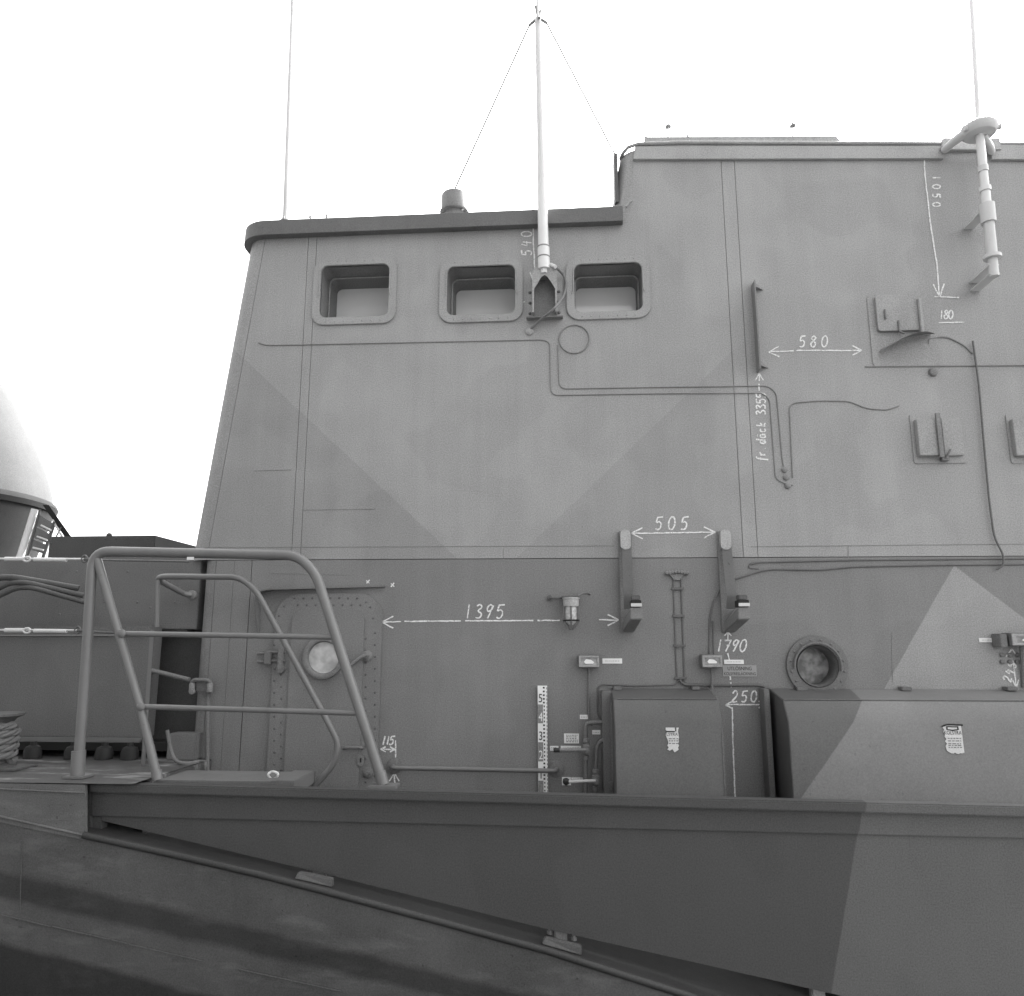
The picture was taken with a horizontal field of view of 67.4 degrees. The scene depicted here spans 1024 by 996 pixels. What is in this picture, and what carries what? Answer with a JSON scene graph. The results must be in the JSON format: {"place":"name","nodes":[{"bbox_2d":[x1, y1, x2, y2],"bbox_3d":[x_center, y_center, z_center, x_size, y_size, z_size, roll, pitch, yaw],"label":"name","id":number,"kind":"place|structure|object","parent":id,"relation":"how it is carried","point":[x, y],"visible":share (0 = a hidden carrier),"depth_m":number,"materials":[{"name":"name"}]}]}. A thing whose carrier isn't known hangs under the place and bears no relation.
{"place":"outdoors","nodes":[
{"label":"outdoors","id":0,"kind":"place"},
{"bbox_2d":[0,0,1023,557],"label":"sky","id":1,"kind":"structure","parent":0,"point":[141,141],"materials":[{"name":"white"}]},
{"bbox_3d":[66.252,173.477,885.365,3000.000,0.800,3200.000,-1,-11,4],"label":"water","id":2,"kind":"structure","parent":0,"visible":0},
{"bbox_2d":[0,782,699,995],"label":"ship hull","id":3,"kind":"object","parent":2,"relation":"on","point":[83,912],"visible":1,"depth_m":3.63,"materials":[{"name":"paint"}]},
{"bbox_2d":[0,750,205,783],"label":"foredeck","id":4,"kind":"object","parent":3,"relation":"attached to","point":[53,766],"visible":0.1,"depth_m":4.16,"materials":[{"name":"paint"}]},
{"bbox_2d":[0,711,37,771],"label":"mooring bollard","id":5,"kind":"object","parent":4,"relation":"on","point":[7,716],"visible":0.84,"depth_m":4.18,"materials":[{"name":"paint"}]},
{"bbox_2d":[0,721,21,763],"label":"mooring rope","id":6,"kind":"object","parent":5,"relation":"attached to","point":[10,743],"visible":0.99,"depth_m":4.18,"materials":[{"name":"grey fabric"}]},
{"bbox_2d":[0,557,217,759],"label":"gun platform","id":7,"kind":"structure","parent":4,"relation":"on","point":[39,678],"depth_m":4.71,"materials":[{"name":"paint"}]},
{"bbox_2d":[0,383,69,557],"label":"gun turret","id":8,"kind":"object","parent":7,"relation":"on","point":[29,519],"visible":0.94,"depth_m":6.89,"materials":[{"name":"paint"}]},
{"bbox_2d":[0,585,83,604],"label":"bent tube","id":9,"kind":"object","parent":7,"relation":"attached to","point":[44,591],"visible":0.96,"depth_m":4.58,"materials":[{"name":"paint"}]},
{"bbox_2d":[0,580,83,597],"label":"bent tube","id":10,"kind":"object","parent":7,"relation":"attached to","point":[45,586],"visible":1,"depth_m":4.60,"materials":[{"name":"paint"}]},
{"bbox_2d":[0,574,79,590],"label":"bent tube","id":11,"kind":"object","parent":10,"relation":"on","point":[6,577],"visible":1,"depth_m":4.63,"materials":[{"name":"paint"}]},
{"bbox_2d":[0,626,113,634],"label":"wire stay","id":12,"kind":"object","parent":7,"relation":"attached to","point":[75,630],"visible":0.94,"depth_m":4.58,"materials":[{"name":"metal"}]},
{"bbox_2d":[0,555,189,562],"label":"wire stay","id":13,"kind":"object","parent":7,"relation":"attached to","point":[85,558],"visible":0.98,"depth_m":4.67,"materials":[{"name":"metal"}]},
{"bbox_2d":[48,533,195,557],"bbox_3d":[-2.878,0.421,5.766,0.781,0.239,0.705,-1,-11,4],"label":"ready use box","id":14,"kind":"object","parent":7,"relation":"on","point":[70,546],"visible":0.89,"depth_m":5.44,"materials":[{"name":"paint"}]},
{"bbox_2d":[165,730,198,764],"bbox_3d":[-1.882,1.415,4.356,0.215,0.189,0.071,-1,-11,4],"label":"bent metal tube step","id":15,"kind":"object","parent":4,"relation":"on","point":[173,756],"visible":1,"depth_m":4.35,"materials":[{"name":"grey metal"}]},
{"bbox_2d":[141,574,340,786],"bbox_3d":[-1.508,1.045,4.466,1.157,1.190,0.316,-1,-11,4],"label":"door rail","id":16,"kind":"object","parent":4,"relation":"on","point":[192,595],"depth_m":4.37,"materials":[{"name":"metal"}]},
{"bbox_2d":[194,134,1023,797],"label":"deckhouse","id":17,"kind":"object","parent":4,"relation":"on","point":[438,468],"visible":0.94,"depth_m":4.71,"materials":[{"name":"paint"}]},
{"bbox_2d":[151,668,212,769],"bbox_3d":[-1.968,1.359,4.543,0.411,0.688,0.112,-1,-11,4],"label":"hydrant pipe","id":18,"kind":"object","parent":17,"relation":"attached to","point":[204,684],"visible":1,"depth_m":4.56,"materials":[{"name":"metal"}]},
{"bbox_2d":[280,0,294,219],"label":"whip antenna","id":19,"kind":"object","parent":17,"relation":"on","point":[287,149],"visible":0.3,"depth_m":6.23,"materials":[{"name":"metal"}]},
{"bbox_2d":[257,593,382,787],"bbox_3d":[-1.159,1.280,4.513,0.755,1.435,0.085,-1,-11,4],"label":"door","id":20,"kind":"structure","parent":17,"relation":"in","point":[295,741],"depth_m":4.55,"materials":[{"name":"paint"}]},
{"bbox_2d":[311,257,396,324],"bbox_3d":[-1.023,-1.329,5.197,0.560,0.464,0.341,-1,-11,4],"label":"window","id":21,"kind":"structure","parent":17,"relation":"in","point":[361,294],"depth_m":5.18,"materials":[{"name":"paint"}]},
{"bbox_2d":[440,188,468,212],"bbox_3d":[-0.409,-1.994,5.452,0.208,0.346,0.208,-1,-11,4],"label":"mushroom vent","id":22,"kind":"object","parent":17,"relation":"on","point":[454,200],"visible":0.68,"depth_m":5.39,"materials":[{"name":"metal"}]},
{"bbox_2d":[439,258,522,322],"bbox_3d":[-0.190,-1.316,5.132,0.546,0.437,0.341,-1,-11,4],"label":"window","id":23,"kind":"structure","parent":17,"relation":"in","point":[486,293],"depth_m":5.13,"materials":[{"name":"paint"}]},
{"bbox_2d":[525,0,566,334],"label":"antenna mast","id":24,"kind":"object","parent":17,"relation":"attached to","point":[545,300],"visible":1,"depth_m":4.93,"materials":[{"name":"paint"}]},
{"bbox_2d":[455,25,529,187],"bbox_3d":[-0.146,-2.709,5.355,0.707,0.936,0.011,-9,-14,40],"label":"guy wire","id":25,"kind":"object","parent":24,"relation":"attached to","point":[492,106],"visible":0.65,"depth_m":5.35,"materials":[{"name":"paint"}]},
{"bbox_2d":[546,23,614,153],"bbox_3d":[0.469,-2.757,5.185,0.489,0.924,0.011,3,-11,-15],"label":"guy wire","id":26,"kind":"object","parent":24,"relation":"attached to","point":[580,88],"visible":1,"depth_m":5.18,"materials":[{"name":"paint"}]},
{"bbox_2d":[547,592,590,629],"bbox_3d":[0.335,0.659,4.494,0.262,0.224,0.142,-1,-11,4],"label":"bulkhead lamp","id":27,"kind":"object","parent":17,"relation":"attached to","point":[570,604],"visible":1,"depth_m":4.45,"materials":[{"name":"metal"}]},
{"bbox_2d":[561,746,580,747],"bbox_3d":[0.338,1.432,4.413,0.118,0.014,0.004,-1,-11,4],"label":"label plate","id":28,"kind":"object","parent":17,"relation":"attached to","point":[570,746],"visible":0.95,"depth_m":4.41,"materials":[{"name":"white plastic"}]},
{"bbox_2d":[564,733,578,742],"bbox_3d":[0.343,1.385,4.422,0.086,0.054,0.004,-1,-11,4],"label":"label plate","id":29,"kind":"object","parent":17,"relation":"attached to","point":[571,738],"visible":1,"depth_m":4.42,"materials":[{"name":"white plastic"}]},
{"bbox_2d":[571,777,582,779],"bbox_3d":[0.371,1.600,4.379,0.066,0.012,0.004,-1,-11,4],"label":"label plate","id":30,"kind":"object","parent":17,"relation":"attached to","point":[575,778],"visible":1,"depth_m":4.38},
{"bbox_2d":[580,715,587,718],"bbox_3d":[0.416,1.265,4.439,0.047,0.024,0.004,-1,-11,4],"label":"label plate","id":31,"kind":"object","parent":17,"relation":"attached to","point":[583,716],"visible":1,"depth_m":4.44,"materials":[{"name":"white plastic"}]},
{"bbox_2d":[578,655,599,725],"bbox_3d":[0.446,1.110,4.427,0.125,0.403,0.081,-1,-11,4],"label":"switch box","id":32,"kind":"object","parent":17,"relation":"attached to","point":[588,661],"visible":0.89,"depth_m":4.43,"materials":[{"name":"paint"}]},
{"bbox_2d":[581,658,596,664],"bbox_3d":[0.444,0.942,4.428,0.093,0.045,0.003,-1,-11,4],"label":"window pane","id":33,"kind":"structure","parent":32,"relation":"in","point":[594,660],"depth_m":4.43,"materials":[{"name":"glass"}]},
{"bbox_2d":[592,730,599,733],"bbox_3d":[0.485,1.348,4.418,0.046,0.024,0.004,-1,-11,4],"label":"label plate","id":34,"kind":"object","parent":17,"relation":"attached to","point":[595,731],"visible":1,"depth_m":4.42,"materials":[{"name":"white plastic"}]},
{"bbox_2d":[566,256,650,319],"bbox_3d":[0.627,-1.317,5.072,0.535,0.429,0.341,-1,-11,4],"label":"window","id":35,"kind":"structure","parent":17,"relation":"in","point":[601,291],"depth_m":5.05,"materials":[{"name":"paint"}]},
{"bbox_2d":[602,658,621,663],"bbox_3d":[0.586,0.952,4.486,0.114,0.029,0.004,-1,-11,4],"label":"label plate","id":36,"kind":"object","parent":17,"relation":"attached to","point":[611,660],"visible":1,"depth_m":4.49,"materials":[{"name":"white plastic"}]},
{"bbox_2d":[618,529,641,631],"bbox_3d":[0.681,0.464,4.416,0.079,0.600,0.319,0,-11,-2],"label":"hook bracket","id":37,"kind":"object","parent":17,"relation":"attached to","point":[630,611],"visible":1,"depth_m":4.50,"materials":[{"name":"metal"}]},
{"bbox_2d":[665,121,670,136],"bbox_3d":[1.196,-2.773,5.869,0.048,0.237,0.048,-1,-11,4],"label":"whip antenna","id":38,"kind":"object","parent":17,"relation":"on","point":[668,126],"visible":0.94,"depth_m":5.87,"materials":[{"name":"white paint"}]},
{"bbox_2d":[699,654,722,688],"bbox_3d":[1.143,0.995,4.397,0.120,0.194,0.081,-1,-11,4],"label":"switch box","id":39,"kind":"object","parent":17,"relation":"attached to","point":[711,661],"visible":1,"depth_m":4.38,"materials":[{"name":"paint"}]},
{"bbox_2d":[705,658,719,664],"bbox_3d":[1.141,0.930,4.378,0.088,0.042,0.003,-1,-11,4],"label":"window pane","id":40,"kind":"structure","parent":39,"relation":"in","point":[706,659],"depth_m":4.38,"materials":[{"name":"glass"}]},
{"bbox_2d":[717,529,749,631],"bbox_3d":[1.263,0.460,4.373,0.079,0.594,0.319,0,-11,-2],"label":"hook bracket","id":41,"kind":"object","parent":17,"relation":"attached to","point":[733,619],"visible":1,"depth_m":4.46,"materials":[{"name":"metal"}]},
{"bbox_2d":[724,660,743,663],"bbox_3d":[1.282,0.946,4.435,0.111,0.024,0.004,-1,-11,4],"label":"label plate","id":42,"kind":"object","parent":17,"relation":"attached to","point":[733,661],"visible":1,"depth_m":4.43,"materials":[{"name":"white plastic"}]},
{"bbox_2d":[723,665,756,675],"bbox_3d":[1.312,0.995,4.424,0.191,0.062,0.004,-1,-11,4],"label":"release sign","id":43,"kind":"object","parent":17,"relation":"attached to","point":[739,670],"visible":1,"depth_m":4.42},
{"bbox_2d":[941,0,1001,291],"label":"whip antenna","id":44,"kind":"object","parent":17,"relation":"attached to","point":[979,131],"visible":1,"depth_m":4.65,"materials":[{"name":"paint"}]},
{"bbox_2d":[979,638,991,641],"bbox_3d":[2.705,0.806,4.356,0.109,0.024,0.004,-1,-11,4],"label":"label plate","id":45,"kind":"object","parent":17,"relation":"attached to","point":[985,639],"visible":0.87,"depth_m":4.36,"materials":[{"name":"white plastic"}]},
{"bbox_2d":[972,341,1004,569],"bbox_3d":[2.803,-0.270,4.533,0.050,1.395,0.018,-4,-11,20],"label":"hanging cable","id":46,"kind":"object","parent":17,"relation":"hanging from","point":[986,472],"visible":1,"depth_m":4.53,"materials":[{"name":"rubber"}]},
{"bbox_2d":[991,633,1023,686],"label":"switch box","id":47,"kind":"object","parent":17,"relation":"attached to","point":[1007,639],"visible":1,"depth_m":4.27,"materials":[{"name":"paint"}]},
{"bbox_2d":[1016,636,1023,642],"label":"window pane","id":48,"kind":"structure","parent":47,"relation":"in","point":[1019,639],"depth_m":4.25,"materials":[{"name":"glass"}]},
{"bbox_2d":[1000,653,1019,663],"bbox_3d":[2.826,0.903,4.323,0.155,0.064,0.016,-1,-11,4],"label":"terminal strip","id":49,"kind":"object","parent":17,"relation":"attached to","point":[1009,661],"visible":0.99,"depth_m":4.32,"materials":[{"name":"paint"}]},
{"bbox_2d":[5,782,839,995],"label":"rubbing strake","id":50,"kind":"structure","parent":3,"relation":"on","point":[699,979],"depth_m":3.65,"materials":[{"name":"paint"}]},
{"bbox_2d":[142,759,211,832],"bbox_3d":[-1.810,2.175,4.139,0.020,1.385,0.780,-1,-11,4],"label":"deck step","id":51,"kind":"object","parent":50,"relation":"attached to","point":[201,765],"visible":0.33,"depth_m":4.28,"materials":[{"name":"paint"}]},
{"bbox_2d":[140,770,314,785],"bbox_3d":[-1.547,1.501,4.077,0.916,0.066,0.336,-1,-11,4],"label":"deck plank","id":52,"kind":"object","parent":51,"relation":"on","point":[297,778],"visible":0.56,"depth_m":4.02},
{"bbox_2d":[267,770,278,777],"bbox_3d":[-1.251,1.451,4.021,0.064,0.047,0.020,-1,-11,4],"label":"shackle ring","id":53,"kind":"object","parent":52,"relation":"on","point":[273,771],"visible":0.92,"depth_m":4.02,"materials":[{"name":"white paint"}]},
{"bbox_2d":[538,686,547,791],"bbox_3d":[0.177,1.838,4.328,0.055,1.518,0.020,-1,-11,4],"label":"measuring staff","id":54,"kind":"object","parent":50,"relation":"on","point":[542,740],"visible":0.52,"depth_m":4.41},
{"bbox_2d":[87,782,1023,995],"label":"bulwark screen","id":55,"kind":"object","parent":50,"relation":"on","point":[821,897],"visible":0.9,"depth_m":3.55,"materials":[{"name":"paint"}]},
{"bbox_2d":[62,546,399,788],"bbox_3d":[-1.413,0.843,3.945,1.711,1.209,0.100,-1,-11,4],"label":"gangway handrail","id":56,"kind":"object","parent":55,"relation":"on","point":[95,569],"visible":1,"depth_m":3.95,"materials":[{"name":"metal"}]},
{"bbox_2d":[601,686,725,796],"bbox_3d":[0.812,1.725,4.138,0.618,1.368,0.364,-1,-11,4],"label":"deck locker","id":57,"kind":"object","parent":50,"relation":"on","point":[662,741],"visible":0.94,"depth_m":4.05,"materials":[{"name":"metal"}]},
{"bbox_2d":[553,720,601,792],"bbox_3d":[0.388,1.488,4.309,0.307,0.462,0.082,-1,-11,4],"label":"ball valve","id":58,"kind":"object","parent":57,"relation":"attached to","point":[585,749],"visible":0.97,"depth_m":4.32,"materials":[{"name":"paint"}]},
{"bbox_2d":[563,738,602,792],"bbox_3d":[0.416,1.529,4.288,0.262,0.373,0.073,3,-11,-14],"label":"ball valve","id":59,"kind":"object","parent":57,"relation":"attached to","point":[594,780],"visible":0.96,"depth_m":4.29,"materials":[{"name":"paint"}]},
{"bbox_2d":[759,686,1023,803],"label":"deck locker","id":60,"kind":"object","parent":50,"relation":"on","point":[903,743],"visible":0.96,"depth_m":3.96,"materials":[{"name":"metal"}]}
]}

